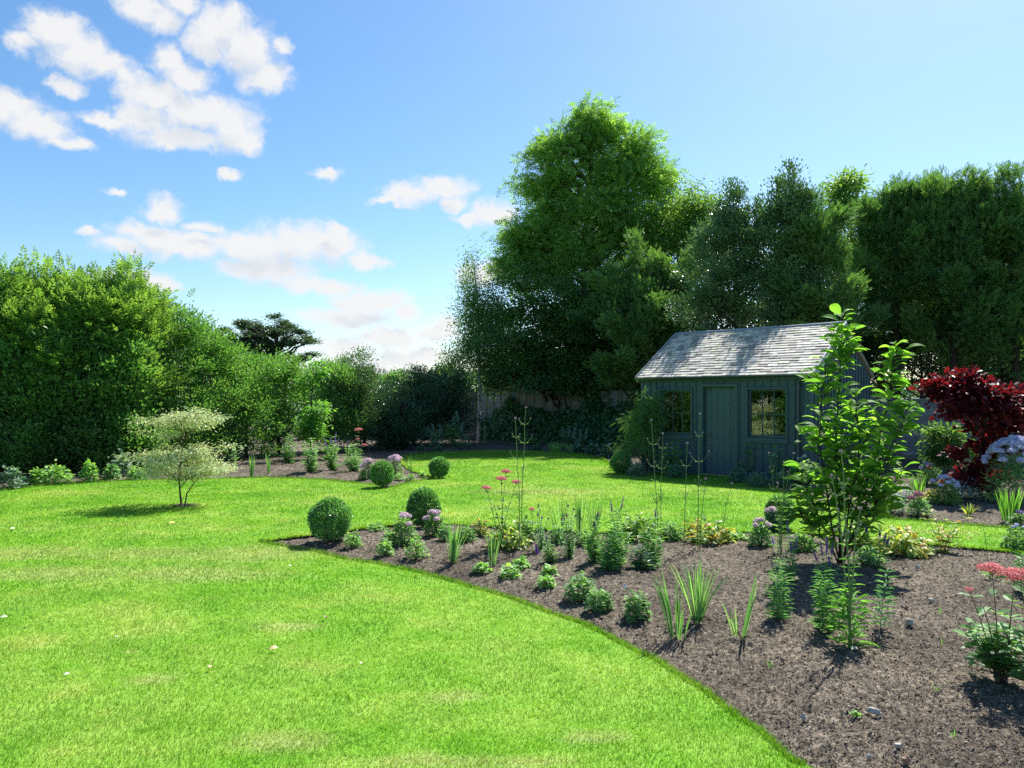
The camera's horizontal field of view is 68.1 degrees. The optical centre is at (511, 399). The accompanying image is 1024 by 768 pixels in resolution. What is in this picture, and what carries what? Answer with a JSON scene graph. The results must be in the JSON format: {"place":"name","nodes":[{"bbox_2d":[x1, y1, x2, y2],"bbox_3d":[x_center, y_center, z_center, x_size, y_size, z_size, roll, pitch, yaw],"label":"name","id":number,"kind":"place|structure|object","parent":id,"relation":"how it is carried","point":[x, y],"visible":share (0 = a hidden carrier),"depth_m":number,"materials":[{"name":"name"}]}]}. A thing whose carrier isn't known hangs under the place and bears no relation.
{"place":"outdoors","nodes":[
{"label":"outdoors","id":0,"kind":"place"},
{"bbox_2d":[15,383,928,425],"bbox_3d":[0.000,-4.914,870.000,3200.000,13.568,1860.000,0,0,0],"label":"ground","id":1,"kind":"structure","parent":0,"point":[472,387],"depth_m":197.79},
{"bbox_2d":[208,312,323,389],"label":"pine tree","id":2,"kind":"object","parent":1,"relation":"on","point":[259,333],"visible":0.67,"depth_m":77.07,"materials":[{"name":"green plant"}]},
{"bbox_2d":[0,449,1023,767],"bbox_3d":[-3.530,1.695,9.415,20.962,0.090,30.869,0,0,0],"label":"lawn","id":3,"kind":"structure","parent":0,"point":[422,754],"depth_m":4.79,"materials":[{"name":"green plant"}]},
{"bbox_2d":[171,503,197,506],"bbox_3d":[-5.112,1.638,11.833,0.420,0.008,0.434,0,0,0],"label":"tree pit","id":4,"kind":"object","parent":3,"relation":"on","point":[183,505],"visible":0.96,"depth_m":11.84,"materials":[{"name":"soil"}]},
{"bbox_2d":[107,405,246,504],"bbox_3d":[-5.199,0.878,11.841,1.994,1.589,1.439,0,0,-19],"label":"variegated dogwood","id":5,"kind":"object","parent":4,"relation":"on","point":[191,420],"visible":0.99,"depth_m":11.74,"materials":[{"name":"green plant"}]},
{"bbox_2d":[370,460,394,487],"bbox_3d":[-2.443,1.404,14.265,0.476,0.560,0.481,0,0,31],"label":"box ball","id":6,"kind":"object","parent":3,"relation":"on","point":[382,474],"visible":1,"depth_m":14.15,"materials":[{"name":"green plant"}]},
{"bbox_2d":[428,456,449,477],"bbox_3d":[-1.543,1.435,15.981,0.475,0.499,0.488,0,0,-43],"label":"box ball","id":7,"kind":"object","parent":3,"relation":"on","point":[441,468],"visible":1,"depth_m":15.86,"materials":[{"name":"green plant"}]},
{"bbox_2d":[609,451,631,473],"bbox_3d":[2.438,1.419,16.958,0.535,0.532,0.531,0,0,-28],"label":"box ball","id":8,"kind":"object","parent":3,"relation":"on","point":[617,459],"visible":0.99,"depth_m":16.83,"materials":[{"name":"green plant"}]},
{"bbox_2d":[763,494,797,527],"bbox_3d":[3.441,1.445,9.725,0.421,0.480,0.433,0,0,-12],"label":"box ball","id":9,"kind":"object","parent":3,"relation":"on","point":[788,503],"visible":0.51,"depth_m":9.60,"materials":[{"name":"green plant"}]},
{"bbox_2d":[0,426,1023,767],"bbox_3d":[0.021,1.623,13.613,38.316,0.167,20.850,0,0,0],"label":"bark mulch","id":10,"kind":"object","parent":0,"point":[882,667],"visible":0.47,"depth_m":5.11,"materials":[{"name":"brown wood"}]},
{"bbox_2d":[0,465,28,488],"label":"border plant","id":11,"kind":"object","parent":10,"relation":"on","point":[16,482],"visible":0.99,"depth_m":14.00,"materials":[{"name":"green plant"}]},
{"bbox_2d":[0,251,85,471],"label":"ash sapling","id":12,"kind":"object","parent":10,"relation":"on","point":[16,280],"visible":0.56,"depth_m":16.57,"materials":[{"name":"green plant"}]},
{"bbox_2d":[0,337,103,474],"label":"hornbeam shrub","id":13,"kind":"object","parent":10,"relation":"on","point":[16,454],"visible":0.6,"depth_m":16.35,"materials":[{"name":"green plant"}]},
{"bbox_2d":[41,459,79,483],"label":"border plant","id":14,"kind":"object","parent":10,"relation":"on","point":[61,473],"visible":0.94,"depth_m":14.80,"materials":[{"name":"green plant"}]},
{"bbox_2d":[0,244,142,405],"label":"ash sapling","id":15,"kind":"object","parent":10,"relation":"on","point":[38,355],"visible":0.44,"depth_m":16.62,"materials":[{"name":"green plant"}]},
{"bbox_2d":[0,321,156,471],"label":"hornbeam shrub","id":16,"kind":"object","parent":10,"relation":"on","point":[82,439],"visible":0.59,"depth_m":16.54,"materials":[{"name":"green plant"}]},
{"bbox_2d":[77,458,99,481],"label":"border plant","id":17,"kind":"object","parent":10,"relation":"on","point":[91,467],"visible":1,"depth_m":15.12,"materials":[{"name":"green plant"}]},
{"bbox_2d":[35,255,167,388],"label":"ash sapling","id":18,"kind":"object","parent":10,"relation":"on","point":[90,294],"visible":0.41,"depth_m":17.14,"materials":[{"name":"green plant"}]},
{"bbox_2d":[41,325,194,472],"bbox_3d":[-8.902,0.055,17.428,3.244,3.574,2.996,0,0,0],"label":"hornbeam shrub","id":19,"kind":"object","parent":10,"relation":"on","point":[128,369],"visible":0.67,"depth_m":17.00,"materials":[{"name":"green plant"}]},
{"bbox_2d":[76,249,210,467],"bbox_3d":[-8.924,-0.943,18.072,2.672,5.386,3.037,0,0,30],"label":"ash sapling","id":20,"kind":"object","parent":10,"relation":"on","point":[159,309],"visible":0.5,"depth_m":17.76,"materials":[{"name":"green plant"}]},
{"bbox_2d":[135,294,237,463],"bbox_3d":[-8.612,-0.513,18.984,3.494,4.540,3.072,0,0,0],"label":"hornbeam shrub","id":21,"kind":"object","parent":10,"relation":"on","point":[194,329],"visible":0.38,"depth_m":18.78,"materials":[{"name":"green plant"}]},
{"bbox_2d":[161,319,266,461],"bbox_3d":[-7.997,-0.238,19.936,3.240,3.976,3.106,0,0,0],"label":"hornbeam shrub","id":22,"kind":"object","parent":10,"relation":"on","point":[226,352],"visible":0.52,"depth_m":19.68,"materials":[{"name":"green plant"}]},
{"bbox_2d":[203,342,306,458],"bbox_3d":[-7.274,0.066,20.962,3.145,3.444,3.143,0,0,-33],"label":"hornbeam shrub","id":23,"kind":"object","parent":10,"relation":"on","point":[263,405],"visible":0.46,"depth_m":20.79,"materials":[{"name":"green plant"}]},
{"bbox_2d":[249,347,327,454],"bbox_3d":[-6.854,0.104,22.409,2.843,3.292,2.692,0,0,24],"label":"hornbeam shrub","id":24,"kind":"object","parent":10,"relation":"on","point":[289,412],"visible":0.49,"depth_m":22.06,"materials":[{"name":"green plant"}]},
{"bbox_2d":[301,437,321,471],"bbox_3d":[-4.452,1.227,16.817,0.563,0.788,0.464,0,0,0],"label":"tall phlox","id":25,"kind":"object","parent":10,"relation":"on","point":[311,464],"visible":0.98,"depth_m":16.76,"materials":[{"name":"green plant"}]},
{"bbox_2d":[288,356,337,455],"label":"lime sapling","id":26,"kind":"object","parent":10,"relation":"on","point":[312,425],"visible":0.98,"depth_m":20.53,"materials":[{"name":"green plant"}]},
{"bbox_2d":[306,496,353,542],"bbox_3d":[-2.097,1.386,8.736,0.548,0.569,0.538,0,0,0],"label":"box ball","id":27,"kind":"object","parent":10,"relation":"on","point":[340,521],"visible":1,"depth_m":8.61,"materials":[{"name":"green plant"}]},
{"bbox_2d":[320,434,345,470],"bbox_3d":[-4.053,1.185,17.277,0.702,0.887,0.483,0,0,0],"label":"tall phlox","id":28,"kind":"object","parent":10,"relation":"on","point":[331,464],"visible":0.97,"depth_m":17.25,"materials":[{"name":"green plant"}]},
{"bbox_2d":[302,351,383,446],"bbox_3d":[-5.544,0.101,23.778,2.801,3.298,2.594,0,0,-29],"label":"hornbeam shrub","id":29,"kind":"object","parent":10,"relation":"on","point":[343,430],"visible":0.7,"depth_m":23.39,"materials":[{"name":"green plant"}]},
{"bbox_2d":[313,343,393,449],"bbox_3d":[-5.044,-0.024,24.389,3.415,3.648,2.933,0,0,40],"label":"cotoneaster shrub","id":30,"kind":"object","parent":10,"relation":"on","point":[366,378],"visible":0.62,"depth_m":24.08,"materials":[{"name":"green plant"}]},
{"bbox_2d":[306,388,476,438],"bbox_3d":[-5.000,0.575,31.625,7.211,2.150,0.100,0,0,-10],"label":"panel fence","id":31,"kind":"object","parent":10,"relation":"on","point":[473,433],"visible":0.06,"depth_m":32.19,"materials":[{"name":"wood"}]},
{"bbox_2d":[354,394,444,450],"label":"viburnum shrub","id":32,"kind":"object","parent":10,"relation":"on","point":[402,433],"visible":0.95,"depth_m":24.34,"materials":[{"name":"green plant"}]},
{"bbox_2d":[389,511,418,546],"bbox_3d":[-1.205,1.438,8.484,0.366,0.384,0.347,0,0,0],"label":"phlox","id":33,"kind":"object","parent":10,"relation":"on","point":[406,524],"visible":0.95,"depth_m":8.45,"materials":[{"name":"green plant"}]},
{"bbox_2d":[354,373,453,446],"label":"viburnum shrub","id":34,"kind":"object","parent":10,"relation":"on","point":[407,390],"visible":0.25,"depth_m":26.06,"materials":[{"name":"green plant"}]},
{"bbox_2d":[404,533,429,558],"bbox_3d":[-0.982,1.508,7.803,0.284,0.267,0.288,0,0,0],"label":"cranesbill","id":35,"kind":"object","parent":10,"relation":"on","point":[417,548],"visible":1,"depth_m":7.79,"materials":[{"name":"green plant"}]},
{"bbox_2d":[406,486,441,526],"bbox_3d":[-1.131,1.383,9.684,0.474,0.572,0.471,0,0,16],"label":"box ball","id":36,"kind":"object","parent":10,"relation":"on","point":[424,498],"visible":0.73,"depth_m":9.56,"materials":[{"name":"green plant"}]},
{"bbox_2d":[388,362,473,444],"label":"viburnum shrub","id":37,"kind":"object","parent":10,"relation":"on","point":[417,372],"visible":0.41,"depth_m":27.27,"materials":[{"name":"green plant"}]},
{"bbox_2d":[422,509,446,536],"bbox_3d":[-0.905,1.454,8.989,0.358,0.323,0.341,0,0,0],"label":"phlox","id":38,"kind":"object","parent":10,"relation":"on","point":[435,520],"visible":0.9,"depth_m":8.94,"materials":[{"name":"green plant"}]},
{"bbox_2d":[423,368,488,436],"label":"viburnum shrub","id":39,"kind":"object","parent":10,"relation":"on","point":[455,387],"visible":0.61,"depth_m":27.95,"materials":[{"name":"green plant"}]},
{"bbox_2d":[441,518,471,561],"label":"iris clump","id":40,"kind":"object","parent":10,"relation":"on","point":[453,552],"visible":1,"depth_m":7.55,"materials":[{"name":"green plant"}]},
{"bbox_2d":[430,236,522,440],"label":"birch tree","id":41,"kind":"object","parent":10,"relation":"on","point":[473,303],"visible":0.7,"depth_m":29.32,"materials":[{"name":"green plant"}]},
{"bbox_2d":[481,469,521,548],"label":"flowering plant","id":42,"kind":"object","parent":10,"relation":"on","point":[500,478],"visible":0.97,"depth_m":8.21,"materials":[{"name":"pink plant"}]},
{"bbox_2d":[483,520,532,550],"bbox_3d":[-0.037,1.496,8.269,0.572,0.310,0.535,0,0,0],"label":"comfrey","id":43,"kind":"object","parent":10,"relation":"on","point":[506,543],"visible":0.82,"depth_m":8.20,"materials":[{"name":"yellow plant"}]},
{"bbox_2d":[510,406,532,548],"bbox_3d":[0.095,0.851,8.008,0.240,1.566,0.210,0,0,-25],"label":"verbena","id":44,"kind":"object","parent":10,"relation":"on","point":[519,499],"visible":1,"depth_m":8.00,"materials":[{"name":"green plant"}]},
{"bbox_2d":[477,387,638,421],"bbox_3d":[2.571,0.565,28.394,11.101,2.170,0.100,0,0,44],"label":"panel fence","id":45,"kind":"object","parent":10,"relation":"on","point":[538,400],"visible":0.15,"depth_m":29.77,"materials":[{"name":"wood"}]},
{"bbox_2d":[475,387,640,447],"bbox_3d":[2.378,0.521,28.039,10.214,2.550,1.036,0,0,43],"label":"ivy","id":46,"kind":"object","parent":45,"relation":"attached to","point":[542,425],"visible":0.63,"depth_m":28.32,"materials":[{"name":"green plant"}]},
{"bbox_2d":[456,250,660,409],"bbox_3d":[2.492,-1.835,28.403,9.117,7.170,5.736,0,0,0],"label":"linden tree","id":47,"kind":"object","parent":10,"relation":"on","point":[566,321],"visible":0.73,"depth_m":27.96,"materials":[{"name":"green plant"}]},
{"bbox_2d":[553,504,577,557],"bbox_3d":[0.564,1.362,7.793,0.258,0.567,0.196,0,0,24],"label":"burnet","id":48,"kind":"object","parent":10,"relation":"on","point":[569,548],"visible":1,"depth_m":7.78,"materials":[{"name":"green plant"}]},
{"bbox_2d":[562,570,598,601],"bbox_3d":[0.566,1.520,6.199,0.324,0.244,0.332,0,0,0],"label":"cranesbill","id":49,"kind":"object","parent":10,"relation":"on","point":[582,580],"visible":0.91,"depth_m":6.16,"materials":[{"name":"green plant"}]},
{"bbox_2d":[581,512,604,562],"bbox_3d":[0.803,1.368,7.481,0.287,0.533,0.272,0,0,0],"label":"veronica","id":50,"kind":"object","parent":10,"relation":"on","point":[593,553],"visible":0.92,"depth_m":7.47,"materials":[{"name":"green plant"}]},
{"bbox_2d":[477,88,710,377],"bbox_3d":[3.704,-5.388,30.813,10.306,14.277,4.802,0,0,0],"label":"ash tree","id":51,"kind":"object","parent":10,"relation":"on","point":[549,238],"visible":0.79,"depth_m":30.03,"materials":[{"name":"green plant"}]},
{"bbox_2d":[583,587,615,612],"bbox_3d":[0.674,1.541,5.859,0.257,0.195,0.264,0,0,0],"label":"cranesbill","id":52,"kind":"object","parent":10,"relation":"on","point":[606,602],"visible":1,"depth_m":5.82,"materials":[{"name":"green plant"}]},
{"bbox_2d":[596,538,628,570],"bbox_3d":[0.946,1.476,7.150,0.333,0.303,0.286,0,0,-32],"label":"veronica","id":53,"kind":"object","parent":10,"relation":"on","point":[609,561],"visible":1,"depth_m":7.12,"materials":[{"name":"green plant"}]},
{"bbox_2d":[600,496,635,565],"bbox_3d":[1.024,1.272,7.314,0.362,0.722,0.333,0,0,0],"label":"veronica","id":54,"kind":"object","parent":10,"relation":"on","point":[616,532],"visible":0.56,"depth_m":7.26,"materials":[{"name":"green plant"}]},
{"bbox_2d":[505,247,731,390],"bbox_3d":[4.196,-2.126,31.779,10.865,7.752,6.143,0,0,0],"label":"sycamore tree","id":55,"kind":"object","parent":10,"relation":"on","point":[594,290],"visible":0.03,"depth_m":30.61,"materials":[{"name":"green plant"}]},
{"bbox_2d":[623,589,652,620],"bbox_3d":[0.921,1.518,5.613,0.247,0.216,0.252,0,0,0],"label":"cranesbill","id":56,"kind":"object","parent":10,"relation":"on","point":[638,606],"visible":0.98,"depth_m":5.58,"materials":[{"name":"green plant"}]},
{"bbox_2d":[619,512,662,542],"bbox_3d":[1.484,1.486,8.789,0.555,0.350,0.570,0,0,0],"label":"comfrey","id":57,"kind":"object","parent":10,"relation":"on","point":[639,523],"visible":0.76,"depth_m":8.71,"materials":[{"name":"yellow plant"}]},
{"bbox_2d":[576,225,709,415],"bbox_3d":[4.687,-2.175,25.947,4.955,7.850,4.115,0,0,0],"label":"yew tree","id":58,"kind":"object","parent":10,"relation":"on","point":[645,341],"visible":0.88,"depth_m":25.75,"materials":[{"name":"green plant"}]},
{"bbox_2d":[612,386,677,471],"bbox_3d":[3.031,0.702,17.257,1.599,2.097,1.303,0,0,0],"label":"tamarisk","id":59,"kind":"object","parent":10,"relation":"on","point":[645,423],"visible":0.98,"depth_m":17.11,"materials":[{"name":"green plant"}]},
{"bbox_2d":[639,508,663,565],"bbox_3d":[1.368,1.356,7.419,0.298,0.574,0.308,0,0,0],"label":"veronica","id":60,"kind":"object","parent":10,"relation":"on","point":[656,554],"visible":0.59,"depth_m":7.42,"materials":[{"name":"green plant"}]},
{"bbox_2d":[652,568,684,636],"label":"iris clump","id":61,"kind":"object","parent":10,"relation":"on","point":[667,606],"visible":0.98,"depth_m":5.15,"materials":[{"name":"green plant"}]},
{"bbox_2d":[658,518,686,540],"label":"perennial","id":62,"kind":"object","parent":10,"relation":"on","point":[674,534],"visible":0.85,"depth_m":8.75,"materials":[{"name":"green plant"}]},
{"bbox_2d":[619,171,728,330],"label":"cherry tree","id":63,"kind":"object","parent":10,"relation":"on","point":[693,209],"visible":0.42,"depth_m":28.59,"materials":[{"name":"green plant"}]},
{"bbox_2d":[668,559,738,624],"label":"iris clump","id":64,"kind":"object","parent":10,"relation":"on","point":[699,603],"visible":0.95,"depth_m":5.46,"materials":[{"name":"green plant"}]},
{"bbox_2d":[682,516,741,544],"bbox_3d":[2.222,1.487,8.561,0.606,0.336,0.653,0,0,43],"label":"comfrey","id":65,"kind":"object","parent":10,"relation":"on","point":[711,532],"visible":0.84,"depth_m":8.47,"materials":[{"name":"yellow plant"}]},
{"bbox_2d":[658,175,832,331],"bbox_3d":[6.406,-2.259,21.193,4.315,8.018,2.849,0,0,-10],"label":"holly tree","id":66,"kind":"object","parent":10,"relation":"on","point":[714,294],"visible":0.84,"depth_m":20.85,"materials":[{"name":"green plant"}]},
{"bbox_2d":[732,572,763,642],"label":"iris clump","id":67,"kind":"object","parent":10,"relation":"on","point":[747,620],"visible":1,"depth_m":5.09,"materials":[{"name":"green plant"}]},
{"bbox_2d":[634,321,874,480],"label":"garden shed","id":68,"kind":"structure","parent":10,"relation":"on","point":[738,389],"depth_m":16.43,"materials":[{"name":"paint"}]},
{"bbox_2d":[658,389,693,438],"bbox_3d":[3.703,0.313,17.065,0.900,1.123,0.150,0,0,44],"label":"window","id":69,"kind":"structure","parent":68,"relation":"in","point":[678,435],"depth_m":17.03,"materials":[{"name":"paint"}]},
{"bbox_2d":[706,387,733,473],"bbox_3d":[4.503,0.665,16.361,0.740,1.870,0.104,0,0,44],"label":"door","id":70,"kind":"structure","parent":68,"relation":"in","point":[719,400],"depth_m":16.40,"materials":[{"name":"paint"}]},
{"bbox_2d":[744,387,788,442],"bbox_3d":[5.248,0.313,15.584,0.940,1.123,0.150,0,0,44],"label":"window","id":71,"kind":"structure","parent":68,"relation":"in","point":[748,393],"depth_m":15.70,"materials":[{"name":"paint"}]},
{"bbox_2d":[746,517,774,547],"bbox_3d":[2.718,1.454,8.285,0.318,0.340,0.315,0,0,14],"label":"phlox","id":72,"kind":"object","parent":10,"relation":"on","point":[759,533],"visible":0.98,"depth_m":8.24,"materials":[{"name":"green plant"}]},
{"bbox_2d":[764,558,795,620],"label":"lily","id":73,"kind":"object","parent":10,"relation":"on","point":[774,606],"visible":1,"depth_m":5.56,"materials":[{"name":"green plant"}]},
{"bbox_2d":[768,452,794,554],"bbox_3d":[2.838,1.090,7.978,0.258,1.082,0.222,0,0,-29],"label":"verbena","id":74,"kind":"object","parent":10,"relation":"on","point":[781,518],"visible":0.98,"depth_m":7.97,"materials":[{"name":"green plant"}]},
{"bbox_2d":[769,519,799,581],"bbox_3d":[2.398,1.347,6.696,0.305,0.559,0.232,0,0,0],"label":"hyssop","id":75,"kind":"object","parent":10,"relation":"on","point":[790,568],"visible":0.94,"depth_m":6.68,"materials":[{"name":"green plant"}]},
{"bbox_2d":[739,155,845,326],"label":"holly tree","id":76,"kind":"object","parent":10,"relation":"on","point":[787,206],"visible":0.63,"depth_m":19.97,"materials":[{"name":"green plant"}]},
{"bbox_2d":[786,528,824,552],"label":"perennial","id":77,"kind":"object","parent":10,"relation":"on","point":[810,546],"visible":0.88,"depth_m":8.06,"materials":[{"name":"green plant"}]},
{"bbox_2d":[603,263,1023,398],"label":"evergreen oak","id":78,"kind":"object","parent":10,"relation":"on","point":[932,351],"depth_m":29.07,"materials":[{"name":"green plant"}]},
{"bbox_2d":[807,569,840,632],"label":"lily","id":79,"kind":"object","parent":10,"relation":"on","point":[820,613],"visible":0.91,"depth_m":5.25,"materials":[{"name":"green plant"}]},
{"bbox_2d":[756,180,893,341],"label":"yew tree","id":80,"kind":"object","parent":10,"relation":"on","point":[826,245],"visible":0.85,"depth_m":19.74,"materials":[{"name":"green plant"}]},
{"bbox_2d":[633,635,1021,758],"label":"twig litter","id":81,"kind":"object","parent":10,"relation":"on","point":[901,703],"visible":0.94,"depth_m":3.96,"materials":[{"name":"brown plant"}]},
{"bbox_2d":[812,536,843,589],"bbox_3d":[2.677,1.385,6.412,0.280,0.487,0.208,0,0,0],"label":"hyssop","id":82,"kind":"object","parent":10,"relation":"on","point":[828,564],"visible":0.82,"depth_m":6.41,"materials":[{"name":"green plant"}]},
{"bbox_2d":[817,163,881,266],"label":"maple tree","id":83,"kind":"object","parent":10,"relation":"on","point":[847,184],"visible":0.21,"depth_m":25.23,"materials":[{"name":"green plant"}]},
{"bbox_2d":[823,449,880,647],"bbox_3d":[2.228,0.983,4.992,0.351,1.322,0.357,0,0,0],"label":"verbena","id":84,"kind":"object","parent":10,"relation":"on","point":[844,614],"visible":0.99,"depth_m":5.00,"materials":[{"name":"green plant"}]},
{"bbox_2d":[783,303,924,562],"bbox_3d":[3.448,0.348,7.500,1.525,2.566,0.808,0,0,0],"label":"magnolia","id":85,"kind":"object","parent":10,"relation":"on","point":[874,481],"visible":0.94,"depth_m":7.42,"materials":[{"name":"green plant"}]},
{"bbox_2d":[852,525,896,568],"bbox_3d":[3.479,1.415,7.277,0.431,0.434,0.245,0,0,0],"label":"hyssop","id":86,"kind":"object","parent":10,"relation":"on","point":[876,562],"visible":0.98,"depth_m":7.27,"materials":[{"name":"green plant"}]},
{"bbox_2d":[869,568,899,627],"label":"lily","id":87,"kind":"object","parent":10,"relation":"on","point":[885,602],"visible":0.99,"depth_m":5.31,"materials":[{"name":"green plant"}]},
{"bbox_2d":[821,171,978,395],"bbox_3d":[11.313,-2.560,22.348,4.593,8.633,4.112,0,0,0],"label":"yew tree","id":88,"kind":"object","parent":10,"relation":"on","point":[876,228],"visible":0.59,"depth_m":21.88,"materials":[{"name":"green plant"}]},
{"bbox_2d":[868,523,936,558],"bbox_3d":[4.080,1.486,7.922,0.643,0.365,0.634,0,0,25],"label":"comfrey","id":89,"kind":"object","parent":10,"relation":"on","point":[897,537],"visible":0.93,"depth_m":7.82,"materials":[{"name":"yellow plant"}]},
{"bbox_2d":[903,491,931,515],"bbox_3d":[5.685,1.447,10.586,0.363,0.349,0.384,0,0,0],"label":"phlox","id":90,"kind":"object","parent":10,"relation":"on","point":[919,502],"visible":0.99,"depth_m":10.56,"materials":[{"name":"green plant"}]},
{"bbox_2d":[856,282,1023,398],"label":"laurel shrub","id":91,"kind":"object","parent":10,"relation":"on","point":[925,367],"visible":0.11,"depth_m":23.18,"materials":[{"name":"green plant"}]},
{"bbox_2d":[925,474,962,504],"bbox_3d":[6.678,1.387,11.709,0.590,0.480,0.589,0,0,0],"label":"aster","id":92,"kind":"object","parent":10,"relation":"on","point":[947,492],"visible":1,"depth_m":11.63,"materials":[{"name":"green plant"}]},
{"bbox_2d":[909,420,980,473],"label":"elder shrub","id":93,"kind":"object","parent":10,"relation":"on","point":[945,435],"visible":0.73,"depth_m":14.53,"materials":[{"name":"green plant"}]},
{"bbox_2d":[870,396,1023,464],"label":"panel fence","id":94,"kind":"object","parent":10,"relation":"on","point":[910,443],"visible":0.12,"depth_m":20.43,"materials":[{"name":"grey wood"}]},
{"bbox_2d":[876,162,1023,381],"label":"yew tree","id":95,"kind":"object","parent":10,"relation":"on","point":[952,252],"visible":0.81,"depth_m":21.23,"materials":[{"name":"green plant"}]},
{"bbox_2d":[922,508,978,552],"bbox_3d":[4.624,1.396,8.007,0.577,0.487,0.314,0,0,0],"label":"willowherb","id":96,"kind":"object","parent":10,"relation":"on","point":[943,547],"visible":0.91,"depth_m":8.01,"materials":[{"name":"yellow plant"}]},
{"bbox_2d":[908,364,1023,496],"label":"red maple","id":97,"kind":"object","parent":10,"relation":"on","point":[972,395],"visible":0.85,"depth_m":12.45,"materials":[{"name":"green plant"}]},
{"bbox_2d":[935,159,1023,388],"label":"yew tree","id":98,"kind":"object","parent":10,"relation":"on","point":[1012,350],"visible":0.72,"depth_m":20.79,"materials":[{"name":"green plant"}]},
{"bbox_2d":[951,561,1023,684],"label":"flowering plant","id":99,"kind":"object","parent":10,"relation":"on","point":[1000,665],"visible":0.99,"depth_m":4.29,"materials":[{"name":"plant"}]},
{"bbox_2d":[987,568,1023,680],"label":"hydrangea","id":100,"kind":"object","parent":10,"relation":"on","point":[1018,672],"visible":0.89,"depth_m":4.16,"materials":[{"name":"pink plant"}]},
{"bbox_2d":[995,484,1023,520],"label":"iris clump","id":101,"kind":"object","parent":10,"relation":"on","point":[1012,509],"visible":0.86,"depth_m":10.14,"materials":[{"name":"green plant"}]},
{"bbox_2d":[997,523,1023,550],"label":"cranesbill","id":102,"kind":"object","parent":10,"relation":"on","point":[1015,545],"visible":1,"depth_m":8.37,"materials":[{"name":"green plant"}]},
{"bbox_2d":[0,0,1023,381],"label":"sky","id":103,"kind":"structure","parent":0,"point":[323,165],"materials":[{"name":"blue"}]},
{"bbox_2d":[626,544,661,569],"bbox_3d":[1.266,1.514,7.249,0.295,0.250,0.319,0,0,39],"label":"veronica","id":104,"kind":"object","parent":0,"point":[640,563],"visible":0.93,"depth_m":7.22,"materials":[{"name":"green plant"}]},
{"bbox_2d":[976,434,1023,506],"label":"hydrangea bush","id":105,"kind":"object","parent":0,"point":[1014,443],"visible":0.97,"depth_m":11.82,"materials":[{"name":"blue plant"}]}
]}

